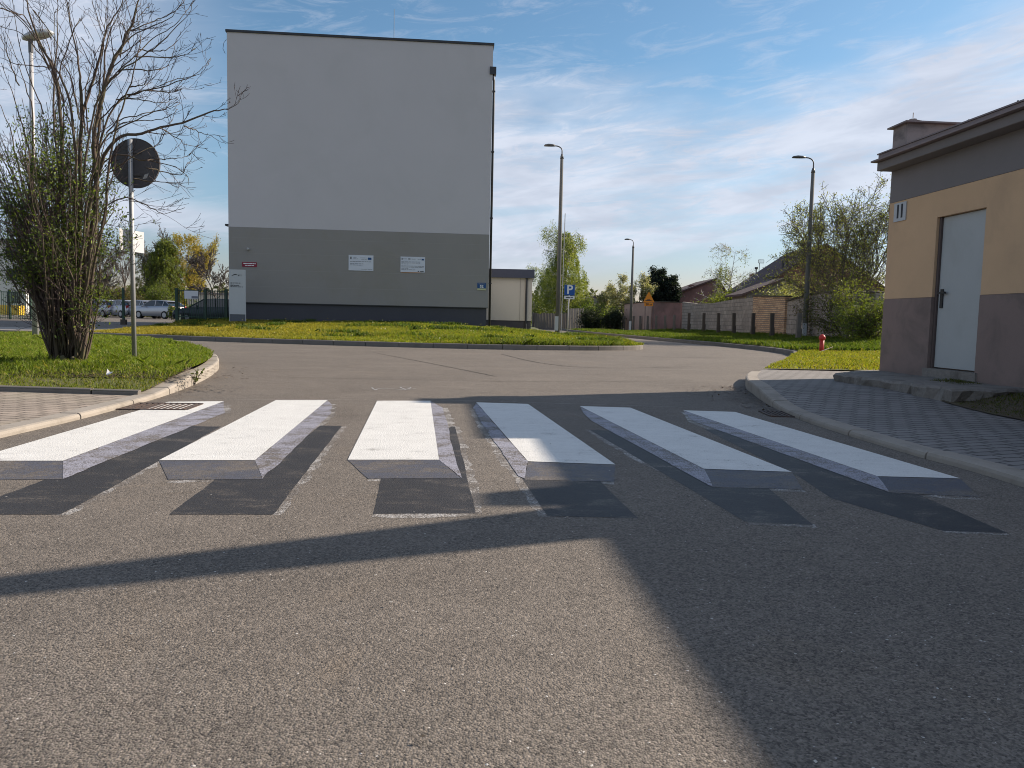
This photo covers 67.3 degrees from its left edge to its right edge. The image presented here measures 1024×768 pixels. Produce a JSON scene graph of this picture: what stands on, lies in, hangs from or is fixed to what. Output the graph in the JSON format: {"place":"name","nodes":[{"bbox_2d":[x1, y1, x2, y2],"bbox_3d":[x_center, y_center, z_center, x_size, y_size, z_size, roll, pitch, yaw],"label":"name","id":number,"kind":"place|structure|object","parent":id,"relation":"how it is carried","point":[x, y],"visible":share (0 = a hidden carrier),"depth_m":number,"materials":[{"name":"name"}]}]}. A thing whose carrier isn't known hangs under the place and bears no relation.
{"place":"outdoors","nodes":[
{"label":"outdoors","id":0,"kind":"place"},
{"bbox_2d":[0,327,115,329],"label":"path","id":1,"kind":"structure","parent":0,"point":[10,328],"depth_m":29.05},
{"bbox_2d":[0,391,131,425],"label":"pavement","id":2,"kind":"structure","parent":0,"point":[18,406],"depth_m":6.71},
{"bbox_2d":[0,314,174,328],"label":"parking lot","id":3,"kind":"structure","parent":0,"point":[114,321],"depth_m":44.20,"materials":[{"name":"asphalt"}]},
{"bbox_2d":[0,305,24,314],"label":"container","id":4,"kind":"object","parent":3,"relation":"on","point":[13,311],"visible":0.26,"depth_m":69.78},
{"bbox_2d":[0,289,31,319],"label":"bar fence","id":5,"kind":"object","parent":3,"relation":"on","point":[9,307],"visible":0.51,"depth_m":46.80,"materials":[{"name":"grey metal"}]},
{"bbox_2d":[81,222,119,289],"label":"bare tree","id":6,"kind":"object","parent":3,"relation":"on","point":[107,268],"visible":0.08,"depth_m":80.44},
{"bbox_2d":[93,300,111,316],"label":"parked car","id":7,"kind":"object","parent":3,"relation":"on","point":[107,309],"visible":0.3,"depth_m":65.28,"materials":[{"name":"silver metal"}]},
{"bbox_2d":[80,286,126,316],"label":"undergrowth","id":8,"kind":"object","parent":3,"relation":"on","point":[106,298],"visible":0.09,"depth_m":77.24,"materials":[{"name":"green plant"}]},
{"bbox_2d":[95,247,127,290],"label":"bare tree","id":9,"kind":"object","parent":3,"relation":"on","point":[112,282],"visible":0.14,"depth_m":86.57,"materials":[{"name":"green plant"}]},
{"bbox_2d":[106,300,129,317],"bbox_3d":[-33.300,-6.432,65.751,4.245,1.505,2.120,4,6,34],"label":"parked car","id":10,"kind":"object","parent":3,"relation":"on","point":[117,303],"visible":0.41,"depth_m":64.62,"materials":[{"name":"silver metal"}]},
{"bbox_2d":[98,281,138,316],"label":"undergrowth","id":11,"kind":"object","parent":3,"relation":"on","point":[126,290],"visible":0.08,"depth_m":79.64,"materials":[{"name":"green plant"}]},
{"bbox_2d":[97,235,149,295],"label":"bare tree","id":12,"kind":"object","parent":3,"relation":"on","point":[127,274],"visible":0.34,"depth_m":90.12,"materials":[{"name":"green plant"}]},
{"bbox_2d":[114,287,146,316],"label":"undergrowth","id":13,"kind":"object","parent":3,"relation":"on","point":[128,298],"visible":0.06,"depth_m":79.20,"materials":[{"name":"green plant"}]},
{"bbox_2d":[128,300,161,317],"bbox_3d":[-31.267,-6.306,64.755,4.245,1.505,2.120,4,6,31],"label":"parked car","id":14,"kind":"object","parent":3,"relation":"on","point":[139,303],"visible":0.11,"depth_m":63.77,"materials":[{"name":"silver metal"}]},
{"bbox_2d":[128,244,173,300],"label":"olive tree","id":15,"kind":"object","parent":3,"relation":"on","point":[140,282],"visible":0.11,"depth_m":86.53,"materials":[{"name":"green plant"}]},
{"bbox_2d":[135,224,173,292],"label":"bare tree","id":16,"kind":"object","parent":3,"relation":"on","point":[146,252],"visible":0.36,"depth_m":82.94,"materials":[{"name":"green plant"}]},
{"bbox_2d":[139,277,174,317],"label":"undergrowth","id":17,"kind":"object","parent":3,"relation":"on","point":[156,294],"visible":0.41,"depth_m":75.05,"materials":[{"name":"green plant"}]},
{"bbox_2d":[136,300,185,318],"bbox_3d":[-28.735,-6.085,62.762,4.245,1.505,2.120,3,5,20],"label":"parked car","id":18,"kind":"object","parent":3,"relation":"on","point":[154,308],"visible":0.58,"depth_m":61.95,"materials":[{"name":"silver metal"}]},
{"bbox_2d":[137,235,189,301],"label":"green tree","id":19,"kind":"object","parent":3,"relation":"on","point":[165,251],"visible":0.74,"depth_m":82.54,"materials":[{"name":"green plant"}]},
{"bbox_2d":[166,305,182,319],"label":"undergrowth","id":20,"kind":"object","parent":3,"relation":"on","point":[170,310],"visible":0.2,"depth_m":56.59,"materials":[{"name":"green plant"}]},
{"bbox_2d":[166,231,220,305],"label":"yellow tree","id":21,"kind":"object","parent":3,"relation":"on","point":[197,248],"visible":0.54,"depth_m":84.93,"materials":[{"name":"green plant"}]},
{"bbox_2d":[172,298,228,319],"bbox_3d":[-17.865,-4.337,45.831,4.245,1.505,2.120,0,5,-14],"label":"parked car","id":22,"kind":"object","parent":3,"relation":"on","point":[201,309],"visible":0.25,"depth_m":44.98,"materials":[{"name":"metal"}]},
{"bbox_2d":[175,288,227,320],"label":"metal gate","id":23,"kind":"structure","parent":3,"relation":"on","point":[191,294],"depth_m":38.10,"materials":[{"name":"grey"}]},
{"bbox_2d":[184,246,228,297],"bbox_3d":[-23.857,-7.991,61.411,4.117,5.823,2.625,0,5,-12],"label":"bare tree","id":24,"kind":"object","parent":3,"relation":"on","point":[200,259],"visible":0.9,"depth_m":61.17,"materials":[{"name":"plant"}]},
{"bbox_2d":[187,292,228,305],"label":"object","id":25,"kind":"structure","parent":3,"relation":"on","point":[208,297],"depth_m":71.63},
{"bbox_2d":[0,331,214,391],"bbox_3d":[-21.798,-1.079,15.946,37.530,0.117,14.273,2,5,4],"label":"lawn","id":26,"kind":"structure","parent":0,"point":[72,382],"depth_m":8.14,"materials":[{"name":"plant"}]},
{"bbox_2d":[22,29,53,334],"bbox_3d":[-11.416,-4.754,18.691,0.720,7.486,0.360,1,5,0],"label":"park lamp","id":27,"kind":"object","parent":26,"relation":"on","point":[35,330],"visible":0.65,"depth_m":18.45,"materials":[{"name":"metal"}]},
{"bbox_2d":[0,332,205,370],"bbox_3d":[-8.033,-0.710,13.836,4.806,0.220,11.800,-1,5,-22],"label":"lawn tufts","id":28,"kind":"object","parent":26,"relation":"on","point":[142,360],"visible":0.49,"depth_m":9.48,"materials":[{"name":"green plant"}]},
{"bbox_2d":[0,0,249,361],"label":"tall shrub","id":29,"kind":"object","parent":26,"relation":"on","point":[57,271],"visible":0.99,"depth_m":9.44,"materials":[{"name":"green plant"}]},
{"bbox_2d":[111,138,160,356],"bbox_3d":[-5.125,-1.732,10.521,0.646,3.186,0.216,0,5,-15],"label":"traffic sign","id":30,"kind":"object","parent":26,"relation":"on","point":[137,169],"visible":0.79,"depth_m":10.42,"materials":[{"name":"metal"}]},
{"bbox_2d":[13,366,276,379],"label":"leaf litter","id":31,"kind":"object","parent":26,"relation":"on","point":[179,376],"visible":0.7,"depth_m":8.56,"materials":[{"name":"plant"}]},
{"bbox_2d":[0,329,1023,767],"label":"road","id":32,"kind":"structure","parent":0,"point":[140,627],"depth_m":2.24,"materials":[{"name":"asphalt"}]},
{"bbox_2d":[0,385,140,394],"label":"lawn edging","id":33,"kind":"object","parent":32,"relation":"on","point":[42,389],"visible":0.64,"depth_m":7.52,"materials":[{"name":"concrete"}]},
{"bbox_2d":[0,354,218,437],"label":"kerb","id":34,"kind":"structure","parent":32,"relation":"on","point":[171,385],"depth_m":6.72,"materials":[{"name":"concrete"}]},
{"bbox_2d":[0,401,230,514],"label":"crossing stripe","id":35,"kind":"object","parent":32,"relation":"on","point":[78,481],"visible":1,"depth_m":4.51,"materials":[{"name":"white paint"}]},
{"bbox_2d":[120,288,126,324],"bbox_3d":[-20.131,-3.934,39.847,0.260,2.068,0.200,1,5,0],"label":"barrier post","id":36,"kind":"object","parent":32,"relation":"on","point":[123,320],"visible":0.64,"depth_m":39.81,"materials":[{"name":"green metal"}]},
{"bbox_2d":[117,402,203,409],"bbox_3d":[-3.233,0.204,6.935,0.743,0.018,0.513,1,5,-6],"label":"drain grate","id":37,"kind":"object","parent":32,"relation":"on","point":[141,406],"visible":0.72,"depth_m":6.91,"materials":[{"name":"metal"}]},
{"bbox_2d":[159,400,345,514],"bbox_3d":[-1.688,0.358,5.489,0.932,0.004,4.574,1,5,-7],"label":"crossing stripe","id":38,"kind":"object","parent":32,"relation":"on","point":[228,458],"visible":1,"depth_m":4.51,"materials":[{"name":"white paint"}]},
{"bbox_2d":[0,330,642,350],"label":"island kerb","id":39,"kind":"structure","parent":32,"relation":"on","point":[401,344],"depth_m":22.53,"materials":[{"name":"concrete"}]},
{"bbox_2d":[348,401,482,517],"bbox_3d":[-0.720,0.370,5.586,0.752,0.004,4.680,1,5,-7],"label":"crossing stripe","id":40,"kind":"object","parent":32,"relation":"on","point":[412,457],"visible":1,"depth_m":4.53,"materials":[{"name":"white paint"}]},
{"bbox_2d":[41,377,1023,762],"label":"road debris","id":41,"kind":"object","parent":32,"relation":"on","point":[619,623],"visible":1,"depth_m":2.28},
{"bbox_2d":[469,402,637,517],"bbox_3d":[0.128,0.387,5.612,0.691,0.004,4.610,1,5,-8],"label":"crossing stripe","id":42,"kind":"object","parent":32,"relation":"on","point":[568,487],"visible":1,"depth_m":4.60,"materials":[{"name":"white paint"}]},
{"bbox_2d":[568,308,583,329],"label":"pale board fence","id":43,"kind":"object","parent":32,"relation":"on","point":[573,312],"visible":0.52,"depth_m":72.42,"materials":[{"name":"grey wood"}]},
{"bbox_2d":[562,329,797,369],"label":"street kerb","id":44,"kind":"structure","parent":32,"relation":"on","point":[773,349],"depth_m":31.01,"materials":[{"name":"concrete"}]},
{"bbox_2d":[580,406,816,527],"bbox_3d":[1.064,0.416,5.499,0.838,0.004,4.527,1,5,-8],"label":"crossing stripe","id":45,"kind":"object","parent":32,"relation":"on","point":[684,457],"visible":1,"depth_m":4.64,"materials":[{"name":"white paint"}]},
{"bbox_2d":[676,385,773,409],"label":"fallen leaves","id":46,"kind":"object","parent":32,"relation":"on","point":[747,392],"visible":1,"depth_m":9.15,"materials":[{"name":"plant"}]},
{"bbox_2d":[758,410,794,417],"bbox_3d":[2.748,0.295,7.392,0.650,0.018,0.450,1,5,3],"label":"drain grate","id":47,"kind":"object","parent":32,"relation":"on","point":[774,413],"visible":0.37,"depth_m":7.38,"materials":[{"name":"metal"}]},
{"bbox_2d":[681,410,1008,534],"bbox_3d":[2.048,0.448,5.372,1.028,0.004,4.354,1,5,0],"label":"crossing stripe","id":48,"kind":"object","parent":32,"relation":"on","point":[832,469],"visible":1,"depth_m":4.50,"materials":[{"name":"white paint"}]},
{"bbox_2d":[745,371,1023,486],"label":"kerb","id":49,"kind":"structure","parent":32,"relation":"on","point":[766,393],"depth_m":5.57,"materials":[{"name":"concrete"}]},
{"bbox_2d":[0,0,1023,302],"label":"sky","id":50,"kind":"structure","parent":0,"point":[679,126],"materials":[{"name":"blue"}]},
{"bbox_2d":[563,328,879,369],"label":"lawn","id":51,"kind":"structure","parent":0,"point":[791,361],"depth_m":13.09,"materials":[{"name":"plant"}]},
{"bbox_2d":[526,263,567,325],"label":"birch","id":52,"kind":"object","parent":51,"relation":"on","point":[537,309],"visible":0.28,"depth_m":85.17,"materials":[{"name":"green plant"}]},
{"bbox_2d":[537,220,592,324],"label":"birch","id":53,"kind":"object","parent":51,"relation":"on","point":[570,248],"visible":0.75,"depth_m":78.31,"materials":[{"name":"green plant"}]},
{"bbox_2d":[566,301,603,327],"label":"garden bush","id":54,"kind":"object","parent":51,"relation":"on","point":[580,307],"visible":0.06,"depth_m":75.72,"materials":[{"name":"green plant"}]},
{"bbox_2d":[571,303,606,328],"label":"evergreen shrub","id":55,"kind":"object","parent":51,"relation":"on","point":[589,318],"visible":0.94,"depth_m":70.01,"materials":[{"name":"green plant"}]},
{"bbox_2d":[579,296,623,327],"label":"garden bush","id":56,"kind":"object","parent":51,"relation":"on","point":[604,309],"visible":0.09,"depth_m":77.06,"materials":[{"name":"green plant"}]},
{"bbox_2d":[591,288,614,310],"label":"blossom tree","id":57,"kind":"object","parent":51,"relation":"on","point":[601,297],"visible":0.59,"depth_m":85.66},
{"bbox_2d":[600,303,626,329],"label":"evergreen shrub","id":58,"kind":"object","parent":51,"relation":"on","point":[613,319],"visible":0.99,"depth_m":70.14,"materials":[{"name":"green plant"}]},
{"bbox_2d":[604,273,633,328],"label":"blossom tree","id":59,"kind":"object","parent":51,"relation":"on","point":[620,296],"visible":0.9,"depth_m":78.85,"materials":[{"name":"plant"}]},
{"bbox_2d":[625,238,633,329],"bbox_3d":[9.599,-8.091,63.516,0.861,7.745,0.310,1,5,0],"label":"street lamp","id":60,"kind":"object","parent":51,"relation":"on","point":[631,301],"visible":0.98,"depth_m":63.48,"materials":[{"name":"metal"}]},
{"bbox_2d":[624,302,651,329],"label":"plaster wall","id":61,"kind":"structure","parent":51,"relation":"on","point":[639,309],"depth_m":69.09,"materials":[{"name":"paint"}]},
{"bbox_2d":[626,271,659,301],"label":"blossom tree","id":62,"kind":"object","parent":51,"relation":"on","point":[645,289],"visible":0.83,"depth_m":80.93,"materials":[{"name":"plant"}]},
{"bbox_2d":[644,292,653,329],"bbox_3d":[10.594,-5.554,59.714,0.868,3.117,0.085,1,5,0],"label":"warning sign","id":63,"kind":"object","parent":51,"relation":"on","point":[648,298],"visible":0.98,"depth_m":59.61,"materials":[{"name":"metal"}]},
{"bbox_2d":[640,273,663,301],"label":"dark conifer","id":64,"kind":"object","parent":51,"relation":"on","point":[655,295],"visible":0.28,"depth_m":81.89,"materials":[{"name":"green plant"}]},
{"bbox_2d":[647,265,667,300],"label":"dark conifer","id":65,"kind":"object","parent":51,"relation":"on","point":[658,272],"visible":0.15,"depth_m":83.08,"materials":[{"name":"green plant"}]},
{"bbox_2d":[651,301,682,329],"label":"pink wall","id":66,"kind":"structure","parent":51,"relation":"on","point":[661,309],"depth_m":64.81,"materials":[{"name":"paint"}]},
{"bbox_2d":[658,273,684,301],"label":"dark conifer","id":67,"kind":"object","parent":51,"relation":"on","point":[671,289],"visible":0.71,"depth_m":82.04,"materials":[{"name":"green plant"}]},
{"bbox_2d":[679,278,726,302],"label":"red roof house","id":68,"kind":"structure","parent":51,"relation":"on","point":[691,294],"depth_m":84.43,"materials":[{"name":"brick"}]},
{"bbox_2d":[696,285,735,303],"bbox_3d":[17.303,-6.000,66.505,6.632,5.381,6.966,1,5,0],"label":"round bush","id":69,"kind":"object","parent":51,"relation":"on","point":[721,298],"visible":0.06,"depth_m":65.00,"materials":[{"name":"green plant"}]},
{"bbox_2d":[681,297,752,332],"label":"block wall","id":70,"kind":"structure","parent":51,"relation":"on","point":[742,309],"depth_m":51.69,"materials":[{"name":"concrete"}]},
{"bbox_2d":[571,328,880,350],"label":"verge grass","id":71,"kind":"structure","parent":51,"relation":"on","point":[790,341],"depth_m":31.90,"materials":[{"name":"plant"}]},
{"bbox_2d":[693,243,758,302],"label":"tree","id":72,"kind":"object","parent":51,"relation":"on","point":[721,276],"visible":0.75,"depth_m":68.87,"materials":[{"name":"green plant"}]},
{"bbox_2d":[732,313,735,333],"bbox_3d":[12.639,-3.300,43.765,0.230,1.464,0.170,1,5,0],"label":"fence post","id":73,"kind":"object","parent":51,"relation":"on","point":[734,322],"visible":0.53,"depth_m":43.68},
{"bbox_2d":[750,313,755,333],"bbox_3d":[12.653,-2.999,40.354,0.242,1.438,0.170,1,5,0],"label":"fence post","id":74,"kind":"object","parent":51,"relation":"on","point":[753,327],"visible":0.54,"depth_m":40.27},
{"bbox_2d":[725,277,798,299],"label":"house","id":75,"kind":"structure","parent":51,"relation":"on","point":[744,293],"depth_m":59.59,"materials":[{"name":"tile"}]},
{"bbox_2d":[769,313,774,335],"bbox_3d":[12.623,-2.734,37.282,0.236,1.402,0.170,1,5,0],"label":"fence post","id":76,"kind":"object","parent":51,"relation":"on","point":[772,327],"visible":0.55,"depth_m":37.20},
{"bbox_2d":[752,295,792,334],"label":"brick wall","id":77,"kind":"structure","parent":51,"relation":"on","point":[764,306],"depth_m":42.18,"materials":[{"name":"brick"}]},
{"bbox_2d":[749,264,812,297],"bbox_3d":[20.439,-6.064,57.506,5.642,5.603,6.207,1,5,0],"label":"flowering bush","id":78,"kind":"object","parent":51,"relation":"on","point":[788,292],"visible":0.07,"depth_m":57.35,"materials":[{"name":"plant"}]},
{"bbox_2d":[795,313,801,337],"bbox_3d":[12.638,-2.429,33.870,0.235,1.381,0.170,1,5,0],"label":"fence post","id":79,"kind":"object","parent":51,"relation":"on","point":[798,326],"visible":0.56,"depth_m":33.79,"materials":[{"name":"concrete"}]},
{"bbox_2d":[792,155,814,335],"bbox_3d":[13.596,-6.303,36.363,1.149,8.792,0.310,1,5,0],"label":"street lamp","id":80,"kind":"object","parent":51,"relation":"on","point":[807,278],"visible":0.94,"depth_m":36.32,"materials":[{"name":"metal"}]},
{"bbox_2d":[729,244,884,291],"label":"roof","id":81,"kind":"structure","parent":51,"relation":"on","point":[769,268],"depth_m":67.72,"materials":[{"name":"tile"}]},
{"bbox_2d":[789,285,832,335],"bbox_3d":[15.301,-3.549,36.622,3.981,3.531,3.736,1,5,0],"label":"leafy bush","id":82,"kind":"object","parent":51,"relation":"on","point":[811,323],"visible":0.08,"depth_m":36.58,"materials":[{"name":"green plant"}]},
{"bbox_2d":[819,334,824,350],"bbox_3d":[8.517,-1.084,21.129,0.172,0.560,0.208,1,5,0],"label":"hydrant","id":83,"kind":"object","parent":51,"relation":"on","point":[821,339],"visible":0.93,"depth_m":21.09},
{"bbox_2d":[765,348,880,369],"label":"corner grass","id":84,"kind":"structure","parent":51,"relation":"on","point":[870,360],"depth_m":15.55,"materials":[{"name":"plant"}]},
{"bbox_2d":[760,171,890,297],"bbox_3d":[16.312,-5.982,36.729,7.197,7.996,9.547,-1,5,-27],"label":"tree","id":85,"kind":"object","parent":51,"relation":"on","point":[865,247],"visible":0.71,"depth_m":35.87,"materials":[{"name":"green plant"}]},
{"bbox_2d":[786,290,884,337],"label":"block shed wall","id":86,"kind":"structure","parent":51,"relation":"on","point":[790,328],"depth_m":36.16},
{"bbox_2d":[794,264,884,335],"bbox_3d":[14.255,-3.469,33.441,3.726,4.309,4.918,1,5,0],"label":"leafy bush","id":87,"kind":"object","parent":51,"relation":"on","point":[822,319],"visible":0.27,"depth_m":33.35,"materials":[{"name":"green plant"}]},
{"bbox_2d":[823,273,884,338],"bbox_3d":[14.149,-2.830,31.117,3.667,3.300,3.982,1,5,0],"label":"leafy bush","id":88,"kind":"object","parent":51,"relation":"on","point":[850,299],"visible":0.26,"depth_m":30.55,"materials":[{"name":"green plant"}]},
{"bbox_2d":[830,286,883,340],"bbox_3d":[13.006,-2.211,28.071,2.587,2.725,3.295,1,5,0],"label":"leafy bush","id":89,"kind":"object","parent":51,"relation":"on","point":[870,325],"visible":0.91,"depth_m":27.67,"materials":[{"name":"green plant"}]},
{"bbox_2d":[757,369,1023,469],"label":"pavement","id":90,"kind":"structure","parent":0,"point":[940,425],"depth_m":7.11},
{"bbox_2d":[833,370,1023,402],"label":"doorstep","id":91,"kind":"object","parent":90,"relation":"on","point":[920,386],"visible":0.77,"depth_m":8.70,"materials":[{"name":"concrete"}]},
{"bbox_2d":[871,99,1023,387],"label":"utility building","id":92,"kind":"structure","parent":90,"relation":"on","point":[953,305],"depth_m":9.49,"materials":[{"name":"brown paint"}]},
{"bbox_2d":[893,201,906,221],"bbox_3d":[5.391,-2.392,10.685,0.015,0.255,0.285,1,5,-4],"label":"house number plate","id":93,"kind":"object","parent":92,"relation":"attached to","point":[900,209],"visible":1,"depth_m":10.67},
{"bbox_2d":[930,209,985,370],"bbox_3d":[5.531,-1.134,9.507,0.119,1.930,0.912,1,5,-4],"label":"door","id":94,"kind":"structure","parent":92,"relation":"in","point":[961,236],"depth_m":9.54,"materials":[{"name":"paint"}]},
{"bbox_2d":[938,380,1023,419],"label":"soil strip","id":95,"kind":"object","parent":90,"relation":"on","point":[999,410],"visible":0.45,"depth_m":7.69,"materials":[{"name":"soil"}]},
{"bbox_2d":[930,378,1023,417],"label":"grass","id":96,"kind":"structure","parent":0,"point":[958,381],"depth_m":7.81,"materials":[{"name":"plant"}]},
{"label":"island lawn","id":97,"kind":"structure","parent":0,"visible":0},
{"bbox_2d":[229,269,245,321],"bbox_3d":[-11.958,-3.673,33.509,0.697,2.601,0.065,1,5,-8],"label":"sign totem","id":98,"kind":"object","parent":97,"relation":"on","point":[237,294],"visible":0.95,"depth_m":33.47,"materials":[{"name":"metal"}]},
{"bbox_2d":[223,29,495,325],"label":"school building","id":99,"kind":"structure","parent":97,"relation":"on","point":[342,148],"depth_m":34.85,"materials":[{"name":"paint"}]},
{"bbox_2d":[242,262,256,266],"bbox_3d":[-11.861,-5.400,34.745,0.650,0.210,0.024,1,5,-5],"label":"name plate","id":100,"kind":"object","parent":99,"relation":"attached to","point":[249,264],"visible":1,"depth_m":34.74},
{"bbox_2d":[349,255,372,270],"bbox_3d":[-6.900,-5.533,35.151,1.120,0.700,0.024,1,5,-5],"label":"information board","id":101,"kind":"object","parent":99,"relation":"attached to","point":[360,262],"visible":1,"depth_m":35.14,"materials":[{"name":"grey"}]},
{"bbox_2d":[400,257,424,272],"bbox_3d":[-4.559,-5.482,35.352,1.120,0.715,0.024,1,5,-5],"label":"information board","id":102,"kind":"object","parent":99,"relation":"attached to","point":[413,264],"visible":1,"depth_m":35.35,"materials":[{"name":"grey"}]},
{"bbox_2d":[90,317,644,345],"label":"island grass","id":103,"kind":"structure","parent":97,"relation":"on","point":[292,330],"depth_m":26.85,"materials":[{"name":"plant"}]},
{"bbox_2d":[486,269,534,328],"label":"annex building","id":104,"kind":"structure","parent":97,"relation":"on","point":[511,297],"depth_m":47.72,"materials":[{"name":"paint"}]},
{"bbox_2d":[544,144,563,332],"bbox_3d":[1.999,-7.173,38.522,1.022,9.475,0.305,1,5,0],"label":"street lamp","id":105,"kind":"object","parent":97,"relation":"on","point":[557,314],"visible":0.96,"depth_m":38.48,"materials":[{"name":"metal"}]},
{"bbox_2d":[561,213,565,329],"bbox_3d":[2.539,-5.426,38.278,0.088,6.041,0.044,1,5,0],"label":"steel mast","id":106,"kind":"object","parent":97,"relation":"on","point":[563,271],"visible":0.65,"depth_m":38.25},
{"bbox_2d":[564,285,574,332],"bbox_3d":[2.798,-3.554,37.820,0.510,2.631,0.078,1,5,0],"label":"parking sign","id":107,"kind":"object","parent":97,"relation":"on","point":[569,290],"visible":0.95,"depth_m":37.71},
{"label":"ground","id":108,"kind":"structure","parent":0,"visible":0},
{"bbox_2d":[0,239,28,313],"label":"apartment building","id":109,"kind":"structure","parent":108,"relation":"on","point":[8,286],"depth_m":94.43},
{"bbox_2d":[80,283,638,323],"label":"woodland","id":110,"kind":"object","parent":108,"relation":"on","point":[533,297],"visible":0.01,"depth_m":151.20,"materials":[{"name":"green plant"}]},
{"bbox_2d":[532,312,568,329],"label":"dark board fence","id":111,"kind":"object","parent":108,"relation":"on","point":[540,321],"visible":0.66,"depth_m":74.62,"materials":[{"name":"grey wood"}]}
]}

